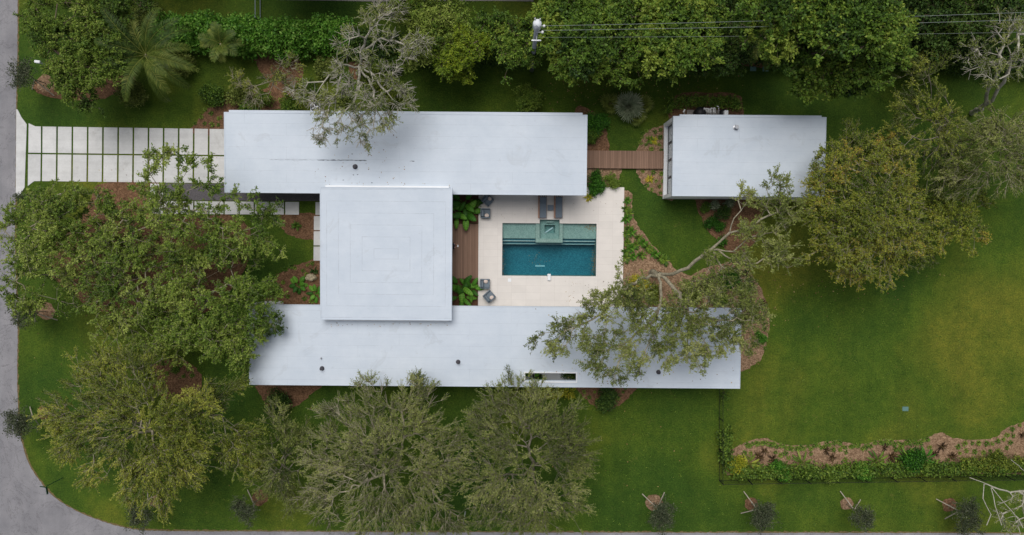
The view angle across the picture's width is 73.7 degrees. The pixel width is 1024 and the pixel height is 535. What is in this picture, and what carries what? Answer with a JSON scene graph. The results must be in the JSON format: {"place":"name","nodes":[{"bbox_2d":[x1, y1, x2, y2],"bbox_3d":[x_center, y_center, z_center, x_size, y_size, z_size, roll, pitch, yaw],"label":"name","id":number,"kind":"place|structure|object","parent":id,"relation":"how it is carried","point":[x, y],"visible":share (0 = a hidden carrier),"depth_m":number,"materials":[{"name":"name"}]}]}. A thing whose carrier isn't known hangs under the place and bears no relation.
{"place":"outdoors","nodes":[
{"label":"outdoors","id":0,"kind":"place"},
{"bbox_2d":[16,109,223,193],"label":"driveway","id":1,"kind":"structure","parent":0,"point":[216,147],"depth_m":57.85,"materials":[{"name":"concrete"}]},
{"bbox_2d":[150,184,319,260],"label":"entry path","id":2,"kind":"structure","parent":0,"point":[291,208],"depth_m":58.01,"materials":[{"name":"concrete"}]},
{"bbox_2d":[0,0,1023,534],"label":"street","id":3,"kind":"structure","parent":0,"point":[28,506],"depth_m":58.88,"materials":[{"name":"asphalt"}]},
{"bbox_2d":[16,0,1023,531],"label":"ground","id":4,"kind":"structure","parent":0,"point":[982,288],"depth_m":58.54,"materials":[{"name":"green plant"}]},
{"bbox_2d":[37,406,49,418],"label":"mulch bed","id":5,"kind":"object","parent":4,"relation":"on","point":[43,413],"visible":0.31,"depth_m":58.68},
{"bbox_2d":[0,396,42,440],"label":"young tree","id":6,"kind":"object","parent":5,"relation":"on","point":[19,425],"visible":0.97,"depth_m":55.55,"materials":[{"name":"green plant"}]},
{"bbox_2d":[37,74,53,92],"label":"mulch bed","id":7,"kind":"object","parent":4,"relation":"on","point":[44,78],"visible":0.73,"depth_m":57.65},
{"bbox_2d":[6,54,54,95],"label":"young tree","id":8,"kind":"object","parent":7,"relation":"on","point":[21,78],"visible":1,"depth_m":54.59,"materials":[{"name":"green plant"}]},
{"bbox_2d":[37,302,54,319],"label":"mulch bed","id":9,"kind":"object","parent":4,"relation":"on","point":[50,310],"visible":0.58,"depth_m":58.35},
{"bbox_2d":[5,300,57,329],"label":"young tree","id":10,"kind":"object","parent":9,"relation":"on","point":[18,317],"visible":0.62,"depth_m":55.57,"materials":[{"name":"green plant"}]},
{"bbox_2d":[32,75,133,100],"bbox_3d":[-36.178,-15.161,57.667,8.850,0.001,2.340,0,92,0],"label":"mulch bed","id":11,"kind":"object","parent":4,"relation":"on","point":[107,91],"visible":0.43,"depth_m":57.68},
{"bbox_2d":[12,0,154,117],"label":"dark tree","id":12,"kind":"object","parent":4,"relation":"on","point":[63,68],"visible":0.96,"depth_m":51.99,"materials":[{"name":"green plant"}]},
{"bbox_2d":[113,77,149,107],"bbox_3d":[-31.664,-14.514,56.810,3.076,1.826,2.594,0,92,0],"label":"shrub","id":13,"kind":"object","parent":4,"relation":"on","point":[136,93],"visible":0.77,"depth_m":56.54,"materials":[{"name":"green plant"}]},
{"bbox_2d":[93,5,199,102],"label":"coconut palm","id":14,"kind":"object","parent":4,"relation":"on","point":[152,69],"visible":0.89,"depth_m":52.33,"materials":[{"name":"green plant"}]},
{"bbox_2d":[128,1,164,29],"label":"shrub","id":15,"kind":"object","parent":4,"relation":"on","point":[142,14],"visible":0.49,"depth_m":56.04,"materials":[{"name":"green plant"}]},
{"bbox_2d":[45,180,250,319],"bbox_3d":[-30.950,-1.028,58.181,15.789,0.001,12.231,25,92,-1],"label":"mulch bed","id":16,"kind":"object","parent":4,"relation":"on","point":[120,189],"visible":0.28,"depth_m":58.18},
{"bbox_2d":[0,178,145,323],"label":"broadleaf tree","id":17,"kind":"object","parent":16,"relation":"on","point":[40,237],"visible":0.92,"depth_m":52.54,"materials":[{"name":"green plant"}]},
{"bbox_2d":[73,183,208,362],"bbox_3d":[-29.027,0.537,54.752,10.061,7.109,14.663,0,92,0],"label":"broadleaf tree","id":18,"kind":"object","parent":16,"relation":"on","point":[109,285],"visible":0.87,"depth_m":53.15,"materials":[{"name":"green plant"}]},
{"bbox_2d":[126,142,287,269],"bbox_3d":[-23.091,-4.202,54.161,13.314,7.880,8.331,36,92,-1],"label":"broadleaf tree","id":19,"kind":"object","parent":16,"relation":"on","point":[177,195],"visible":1,"depth_m":51.72,"materials":[{"name":"green plant"}]},
{"bbox_2d":[26,328,281,527],"bbox_3d":[-28.032,12.361,54.142,20.426,9.232,13.386,19,92,-1],"label":"live oak","id":20,"kind":"object","parent":4,"relation":"on","point":[127,397],"visible":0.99,"depth_m":52.02,"materials":[{"name":"green plant"}]},
{"bbox_2d":[152,357,201,401],"bbox_3d":[-28.808,9.573,58.574,4.455,0.001,3.901,0,92,0],"label":"mulch bed","id":21,"kind":"object","parent":4,"relation":"on","point":[175,383],"visible":0.43,"depth_m":58.58,"materials":[{"name":"soil"}]},
{"bbox_2d":[158,46,196,78],"bbox_3d":[-27.871,-17.162,56.696,3.479,1.860,2.504,30,92,-1],"label":"shrub","id":22,"kind":"object","parent":4,"relation":"on","point":[182,71],"visible":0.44,"depth_m":56.47,"materials":[{"name":"green plant"}]},
{"bbox_2d":[132,231,287,374],"bbox_3d":[-24.057,2.670,54.722,13.104,7.316,11.436,0,92,0],"label":"broadleaf tree","id":23,"kind":"object","parent":4,"relation":"on","point":[180,311],"visible":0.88,"depth_m":53.02,"materials":[{"name":"green plant"}]},
{"bbox_2d":[190,97,238,135],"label":"mulch bed","id":24,"kind":"object","parent":4,"relation":"on","point":[217,111],"visible":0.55,"depth_m":57.76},
{"bbox_2d":[196,81,226,107],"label":"shrub","id":25,"kind":"object","parent":24,"relation":"on","point":[213,95],"visible":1,"depth_m":56.82,"materials":[{"name":"green plant"}]},
{"bbox_2d":[224,81,251,106],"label":"shrub","id":26,"kind":"object","parent":24,"relation":"on","point":[237,94],"visible":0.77,"depth_m":56.81,"materials":[{"name":"green plant"}]},
{"bbox_2d":[197,21,244,62],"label":"feather palm","id":27,"kind":"object","parent":4,"relation":"on","point":[215,31],"visible":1,"depth_m":53.95,"materials":[{"name":"green plant"}]},
{"bbox_2d":[164,183,319,200],"bbox_3d":[-22.064,-6.373,57.983,15.138,0.001,1.446,0,92,0],"label":"gravel strip","id":28,"kind":"object","parent":4,"relation":"on","point":[195,194],"depth_m":57.99,"materials":[{"name":"gravel"}]},
{"bbox_2d":[149,8,358,62],"bbox_3d":[-21.043,-19.091,55.942,16.828,3.615,4.408,0,92,0],"label":"hedge","id":29,"kind":"object","parent":4,"relation":"on","point":[292,28],"visible":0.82,"depth_m":55.42,"materials":[{"name":"green plant"}]},
{"bbox_2d":[252,490,267,505],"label":"mulch bed","id":30,"kind":"object","parent":4,"relation":"on","point":[261,502],"visible":0.65,"depth_m":58.95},
{"bbox_2d":[227,490,259,529],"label":"young tree","id":31,"kind":"object","parent":30,"relation":"on","point":[241,506],"visible":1,"depth_m":56.03,"materials":[{"name":"green plant"}]},
{"bbox_2d":[233,52,302,109],"bbox_3d":[-20.576,-15.741,57.642,5.931,0.001,4.957,0,92,0],"label":"mulch bed","id":32,"kind":"object","parent":4,"relation":"on","point":[265,65],"visible":0.44,"depth_m":57.62,"materials":[{"name":"soil"}]},
{"bbox_2d":[224,49,316,109],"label":"brush tree","id":33,"kind":"object","parent":32,"relation":"on","point":[278,75],"visible":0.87,"depth_m":54.48,"materials":[{"name":"green plant"}]},
{"bbox_2d":[276,93,301,110],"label":"shrub","id":34,"kind":"object","parent":32,"relation":"on","point":[289,103],"visible":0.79,"depth_m":56.77,"materials":[{"name":"green plant"}]},
{"bbox_2d":[238,394,334,520],"bbox_3d":[-18.258,15.410,55.638,8.026,6.366,8.959,27,92,-1],"label":"live oak","id":35,"kind":"object","parent":4,"relation":"on","point":[286,446],"visible":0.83,"depth_m":54.36,"materials":[{"name":"green plant"}]},
{"bbox_2d":[255,385,321,409],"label":"mulch bed","id":36,"kind":"object","parent":4,"relation":"on","point":[298,394],"visible":0.59,"depth_m":58.61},
{"bbox_2d":[260,386,292,415],"bbox_3d":[-19.996,11.390,58.021,2.670,1.307,2.655,0,92,0],"label":"shrub","id":37,"kind":"object","parent":36,"relation":"on","point":[285,399],"visible":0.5,"depth_m":57.91,"materials":[{"name":"green plant"}]},
{"bbox_2d":[264,259,319,303],"bbox_3d":[-18.346,1.398,58.270,5.738,0.001,4.635,0,92,0],"label":"mulch bed","id":38,"kind":"object","parent":4,"relation":"on","point":[286,277],"visible":0.42,"depth_m":58.27,"materials":[{"name":"soil"}]},
{"bbox_2d":[279,213,319,239],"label":"mulch bed","id":39,"kind":"object","parent":4,"relation":"on","point":[306,222],"visible":0.69,"depth_m":58.09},
{"bbox_2d":[312,52,338,78],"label":"shrub","id":40,"kind":"object","parent":4,"relation":"on","point":[322,66],"visible":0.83,"depth_m":56.51,"materials":[{"name":"green plant"}]},
{"bbox_2d":[348,60,369,79],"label":"mulch bed","id":41,"kind":"object","parent":4,"relation":"on","point":[353,63],"visible":0.16,"depth_m":57.61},
{"bbox_2d":[282,0,437,154],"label":"bare oak","id":42,"kind":"object","parent":41,"relation":"on","point":[414,44],"visible":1,"depth_m":50.47,"materials":[{"name":"grey plant"}]},
{"bbox_2d":[356,64,388,93],"bbox_3d":[-11.594,-15.788,57.002,2.621,1.351,2.700,-15,92,1],"label":"shrub","id":43,"kind":"object","parent":4,"relation":"on","point":[376,86],"visible":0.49,"depth_m":56.77,"materials":[{"name":"green plant"}]},
{"bbox_2d":[285,365,477,534],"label":"live oak","id":44,"kind":"object","parent":4,"relation":"on","point":[399,516],"visible":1,"depth_m":52.35,"materials":[{"name":"green plant"}]},
{"bbox_2d":[390,0,482,74],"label":"broadleaf tree","id":45,"kind":"object","parent":4,"relation":"on","point":[440,23],"visible":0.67,"depth_m":51.75,"materials":[{"name":"green plant"}]},
{"bbox_2d":[348,26,535,74],"bbox_3d":[-5.656,-17.900,56.243,15.877,2.893,3.525,3,92,0],"label":"hedge","id":46,"kind":"object","parent":4,"relation":"on","point":[382,54],"visible":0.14,"depth_m":55.97,"materials":[{"name":"green plant"}]},
{"bbox_2d":[425,22,493,85],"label":"yellow tree","id":47,"kind":"object","parent":4,"relation":"on","point":[463,51],"visible":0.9,"depth_m":51.35,"materials":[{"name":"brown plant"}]},
{"bbox_2d":[452,224,477,278],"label":"wooden deck","id":48,"kind":"structure","parent":4,"relation":"on","point":[464,259],"depth_m":58.05,"materials":[{"name":"wood"}]},
{"bbox_2d":[452,279,477,305],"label":"planter soil","id":49,"kind":"structure","parent":4,"relation":"on","point":[457,301],"depth_m":58.23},
{"bbox_2d":[452,275,478,303],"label":"tropical plant","id":50,"kind":"object","parent":49,"relation":"on","point":[466,290],"visible":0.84,"depth_m":57.53,"materials":[{"name":"green plant"}]},
{"bbox_2d":[453,195,478,223],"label":"planter soil","id":51,"kind":"structure","parent":4,"relation":"on","point":[462,198],"depth_m":57.95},
{"bbox_2d":[453,200,480,229],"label":"tropical plant","id":52,"kind":"object","parent":51,"relation":"on","point":[470,216],"visible":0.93,"depth_m":57.19,"materials":[{"name":"green plant"}]},
{"bbox_2d":[453,195,482,221],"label":"tropical plant","id":53,"kind":"object","parent":51,"relation":"on","point":[469,207],"visible":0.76,"depth_m":57.23,"materials":[{"name":"green plant"}]},
{"bbox_2d":[224,110,741,388],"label":"flat roofed house","id":54,"kind":"structure","parent":4,"relation":"on","point":[385,256],"depth_m":54.34,"materials":[{"name":"white metal"}]},
{"bbox_2d":[469,5,543,85],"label":"dark tree","id":55,"kind":"object","parent":4,"relation":"on","point":[515,45],"visible":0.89,"depth_m":52.25,"materials":[{"name":"green plant"}]},
{"bbox_2d":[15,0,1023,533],"bbox_3d":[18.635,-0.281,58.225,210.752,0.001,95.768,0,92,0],"label":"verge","id":56,"kind":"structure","parent":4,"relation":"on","point":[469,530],"depth_m":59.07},
{"bbox_2d":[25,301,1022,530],"bbox_3d":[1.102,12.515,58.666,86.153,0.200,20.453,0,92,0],"label":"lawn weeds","id":57,"kind":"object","parent":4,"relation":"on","point":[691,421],"visible":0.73,"depth_m":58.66,"materials":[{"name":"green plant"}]},
{"bbox_2d":[450,365,602,534],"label":"live oak","id":58,"kind":"object","parent":4,"relation":"on","point":[562,427],"visible":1,"depth_m":52.20,"materials":[{"name":"green plant"}]},
{"bbox_2d":[511,82,544,111],"bbox_3d":[1.369,-14.093,56.828,2.914,1.820,2.753,0,92,0],"label":"shrub","id":59,"kind":"object","parent":4,"relation":"on","point":[528,98],"visible":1,"depth_m":56.52,"materials":[{"name":"green plant"}]},
{"bbox_2d":[529,18,544,72],"bbox_3d":[1.814,-16.494,51.860,0.910,11.540,1.230,0,92,0],"label":"utility pole","id":60,"kind":"object","parent":4,"relation":"on","point":[537,24],"visible":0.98,"depth_m":46.95,"materials":[{"name":"paint"}]},
{"bbox_2d":[521,387,576,399],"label":"hedge","id":61,"kind":"object","parent":4,"relation":"on","point":[566,390],"visible":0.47,"depth_m":57.95,"materials":[{"name":"green plant"}]},
{"bbox_2d":[478,187,623,306],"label":"pool terrace","id":62,"kind":"structure","parent":4,"relation":"on","point":[606,218],"depth_m":58.03,"materials":[{"name":"stone"}]},
{"bbox_2d":[538,195,546,217],"bbox_3d":[2.565,-5.176,57.621,0.720,0.555,2.000,0,92,0],"label":"sun lounger","id":63,"kind":"object","parent":62,"relation":"on","point":[542,206],"visible":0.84,"depth_m":57.56,"materials":[{"name":"grey wood"}]},
{"bbox_2d":[502,220,595,275],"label":"swimming pool","id":64,"kind":"structure","parent":62,"relation":"in","point":[561,249],"depth_m":59.93,"materials":[{"name":"liquid"}]},
{"bbox_2d":[528,0,642,89],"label":"dark tree","id":65,"kind":"object","parent":4,"relation":"on","point":[590,51],"visible":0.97,"depth_m":50.56,"materials":[{"name":"green plant"}]},
{"bbox_2d":[574,106,609,150],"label":"mulch bed","id":66,"kind":"object","parent":4,"relation":"on","point":[602,143],"visible":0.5,"depth_m":57.83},
{"bbox_2d":[585,110,610,135],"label":"shrub","id":67,"kind":"object","parent":66,"relation":"on","point":[600,121],"visible":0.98,"depth_m":56.79,"materials":[{"name":"green plant"}]},
{"bbox_2d":[574,387,636,410],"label":"mulch bed","id":68,"kind":"object","parent":4,"relation":"on","point":[625,395],"visible":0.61,"depth_m":58.62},
{"bbox_2d":[595,388,621,414],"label":"shrub","id":69,"kind":"object","parent":68,"relation":"on","point":[606,400],"visible":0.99,"depth_m":57.77,"materials":[{"name":"green plant"}]},
{"bbox_2d":[599,92,619,113],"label":"shrub","id":70,"kind":"object","parent":4,"relation":"on","point":[606,99],"visible":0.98,"depth_m":56.99,"materials":[{"name":"green plant"}]},
{"bbox_2d":[587,150,663,168],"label":"boardwalk","id":71,"kind":"structure","parent":4,"relation":"on","point":[629,159],"depth_m":57.60,"materials":[{"name":"wood"}]},
{"bbox_2d":[614,91,644,122],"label":"fan palm","id":72,"kind":"object","parent":4,"relation":"on","point":[626,109],"visible":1,"depth_m":56.54,"materials":[{"name":"green plant"}]},
{"bbox_2d":[636,125,663,150],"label":"mulch bed","id":73,"kind":"object","parent":4,"relation":"on","point":[641,147],"visible":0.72,"depth_m":57.83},
{"bbox_2d":[645,495,661,510],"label":"mulch bed","id":74,"kind":"object","parent":4,"relation":"on","point":[655,498],"visible":0.73,"depth_m":58.95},
{"bbox_2d":[642,492,679,534],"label":"young tree","id":75,"kind":"object","parent":74,"relation":"on","point":[660,511],"visible":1,"depth_m":56.02,"materials":[{"name":"green plant"}]},
{"bbox_2d":[636,169,672,200],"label":"mulch bed","id":76,"kind":"object","parent":4,"relation":"on","point":[644,175],"visible":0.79,"depth_m":57.95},
{"bbox_2d":[607,0,732,86],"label":"dark tree","id":77,"kind":"object","parent":4,"relation":"on","point":[646,39],"visible":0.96,"depth_m":49.74,"materials":[{"name":"green plant"}]},
{"bbox_2d":[587,168,769,370],"bbox_3d":[12.496,0.783,58.248,22.794,0.001,10.573,38,92,-1],"label":"mulch bed","id":78,"kind":"object","parent":4,"relation":"on","point":[637,264],"visible":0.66,"depth_m":58.24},
{"bbox_2d":[587,177,605,197],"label":"shrub","id":79,"kind":"object","parent":78,"relation":"on","point":[596,189],"visible":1,"depth_m":57.35,"materials":[{"name":"green plant"}]},
{"bbox_2d":[523,164,807,388],"bbox_3d":[13.049,2.686,53.450,24.052,9.877,11.630,-33,92,1],"label":"live oak","id":80,"kind":"object","parent":78,"relation":"on","point":[627,298],"visible":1,"depth_m":50.31,"materials":[{"name":"green plant"}]},
{"bbox_2d":[668,92,743,118],"bbox_3d":[16.415,-13.453,57.726,6.412,0.001,2.802,0,92,0],"label":"mulch bed","id":81,"kind":"object","parent":4,"relation":"on","point":[676,112],"visible":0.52,"depth_m":57.72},
{"bbox_2d":[662,93,744,113],"bbox_3d":[16.055,-13.694,57.320,6.934,1.609,1.950,0,92,0],"label":"hedge","id":82,"kind":"object","parent":81,"relation":"on","point":[723,100],"visible":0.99,"depth_m":57.03,"materials":[{"name":"green plant"}]},
{"bbox_2d":[683,106,727,114],"bbox_3d":[16.014,-12.944,56.906,3.891,1.745,0.945,0,92,0],"label":"pool equipment","id":83,"kind":"object","parent":81,"relation":"on","point":[701,111],"visible":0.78,"depth_m":56.84,"materials":[{"name":"white plastic"}]},
{"bbox_2d":[687,0,758,80],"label":"dark tree","id":84,"kind":"object","parent":4,"relation":"on","point":[735,52],"visible":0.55,"depth_m":52.77,"materials":[{"name":"green plant"}]},
{"bbox_2d":[695,199,762,253],"bbox_3d":[18.463,-3.872,58.077,5.904,0.001,5.540,0,92,0],"label":"mulch bed","id":85,"kind":"object","parent":4,"relation":"on","point":[749,213],"visible":0.48,"depth_m":58.07,"materials":[{"name":"soil"}]},
{"bbox_2d":[662,114,826,199],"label":"guest house","id":86,"kind":"structure","parent":4,"relation":"on","point":[712,156],"depth_m":54.31,"materials":[{"name":"white metal"}]},
{"bbox_2d":[745,498,756,509],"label":"mulch bed","id":87,"kind":"object","parent":4,"relation":"on","point":[748,505],"visible":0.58,"depth_m":58.96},
{"bbox_2d":[741,491,781,533],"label":"young tree","id":88,"kind":"object","parent":87,"relation":"on","point":[763,513],"visible":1,"depth_m":56.01,"materials":[{"name":"green plant"}]},
{"bbox_2d":[741,61,771,67],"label":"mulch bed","id":89,"kind":"object","parent":4,"relation":"on","point":[760,65],"visible":0.09,"depth_m":57.59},
{"bbox_2d":[738,21,776,70],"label":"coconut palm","id":90,"kind":"object","parent":89,"relation":"on","point":[756,57],"visible":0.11,"depth_m":53.20,"materials":[{"name":"green plant"}]},
{"bbox_2d":[532,28,1023,80],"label":"hedge","id":91,"kind":"object","parent":4,"relation":"on","point":[960,64],"visible":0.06,"depth_m":55.87,"materials":[{"name":"green plant"}]},
{"bbox_2d":[730,0,919,106],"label":"dark tree","id":92,"kind":"object","parent":4,"relation":"on","point":[867,34],"visible":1,"depth_m":46.73,"materials":[{"name":"green plant"}]},
{"bbox_2d":[840,497,853,509],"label":"mulch bed","id":93,"kind":"object","parent":4,"relation":"on","point":[843,502],"visible":0.89,"depth_m":58.96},
{"bbox_2d":[840,491,876,531],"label":"young tree","id":94,"kind":"object","parent":93,"relation":"on","point":[865,514],"visible":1,"depth_m":56.02,"materials":[{"name":"green plant"}]},
{"bbox_2d":[796,117,945,291],"bbox_3d":[26.131,-4.052,53.154,11.151,10.004,13.851,-27,92,1],"label":"autumn tree","id":95,"kind":"object","parent":4,"relation":"on","point":[870,211],"visible":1,"depth_m":50.75,"materials":[{"name":"green plant"}]},
{"bbox_2d":[719,389,1023,484],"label":"garden fence","id":96,"kind":"object","parent":4,"relation":"on","point":[979,477],"visible":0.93,"depth_m":58.19,"materials":[{"name":"metal"}]},
{"bbox_2d":[725,422,1023,475],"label":"mulch bed","id":97,"kind":"object","parent":4,"relation":"on","point":[1016,446],"visible":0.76,"depth_m":58.80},
{"bbox_2d":[725,454,746,476],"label":"shrub","id":98,"kind":"object","parent":97,"relation":"on","point":[739,463],"visible":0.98,"depth_m":57.96,"materials":[{"name":"plant"}]},
{"bbox_2d":[715,423,1023,482],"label":"hedge","id":99,"kind":"object","parent":97,"relation":"on","point":[942,468],"visible":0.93,"depth_m":58.08,"materials":[{"name":"green plant"}]},
{"bbox_2d":[897,444,929,473],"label":"shrub","id":100,"kind":"object","parent":97,"relation":"on","point":[912,459],"visible":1,"depth_m":57.87,"materials":[{"name":"green plant"}]},
{"bbox_2d":[956,453,1023,473],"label":"hedge","id":101,"kind":"object","parent":97,"relation":"on","point":[1014,467],"visible":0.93,"depth_m":57.95,"materials":[{"name":"green plant"}]},
{"bbox_2d":[983,448,1008,476],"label":"shrub","id":102,"kind":"object","parent":97,"relation":"on","point":[997,455],"visible":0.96,"depth_m":58.02,"materials":[{"name":"green plant"}]},
{"bbox_2d":[880,43,974,198],"bbox_3d":[32.021,-11.857,53.674,8.103,8.356,12.982,0,92,0],"label":"live oak","id":103,"kind":"object","parent":4,"relation":"on","point":[914,102],"visible":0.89,"depth_m":51.25,"materials":[{"name":"green plant"}]},
{"bbox_2d":[942,498,955,511],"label":"mulch bed","id":104,"kind":"object","parent":4,"relation":"on","point":[948,502],"visible":0.81,"depth_m":58.97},
{"bbox_2d":[936,494,986,534],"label":"young tree","id":105,"kind":"object","parent":104,"relation":"on","point":[970,507],"visible":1,"depth_m":56.31,"materials":[{"name":"green plant"}]},
{"bbox_2d":[904,181,996,269],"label":"autumn tree","id":106,"kind":"object","parent":4,"relation":"on","point":[934,207],"visible":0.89,"depth_m":53.58,"materials":[{"name":"green plant"}]},
{"bbox_2d":[891,0,1023,71],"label":"dark tree","id":107,"kind":"object","parent":4,"relation":"on","point":[929,36],"visible":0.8,"depth_m":50.94,"materials":[{"name":"green plant"}]},
{"bbox_2d":[924,101,1023,204],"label":"live oak","id":108,"kind":"object","parent":4,"relation":"on","point":[992,124],"visible":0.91,"depth_m":51.47,"materials":[{"name":"green plant"}]},
{"bbox_2d":[951,5,1023,115],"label":"leaning oak","id":109,"kind":"object","parent":4,"relation":"on","point":[998,64],"visible":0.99,"depth_m":49.80,"materials":[{"name":"plant"}]},
{"bbox_2d":[969,459,1023,534],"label":"bare branch tree","id":110,"kind":"object","parent":4,"relation":"on","point":[1001,514],"visible":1,"depth_m":52.95,"materials":[{"name":"white plant"}]},
{"label":"mulch bed","id":111,"kind":"structure","parent":0,"visible":0},
{"bbox_2d":[124,493,161,533],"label":"young tree","id":112,"kind":"object","parent":111,"relation":"on","point":[134,511],"visible":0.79,"depth_m":56.05,"materials":[{"name":"green plant"}]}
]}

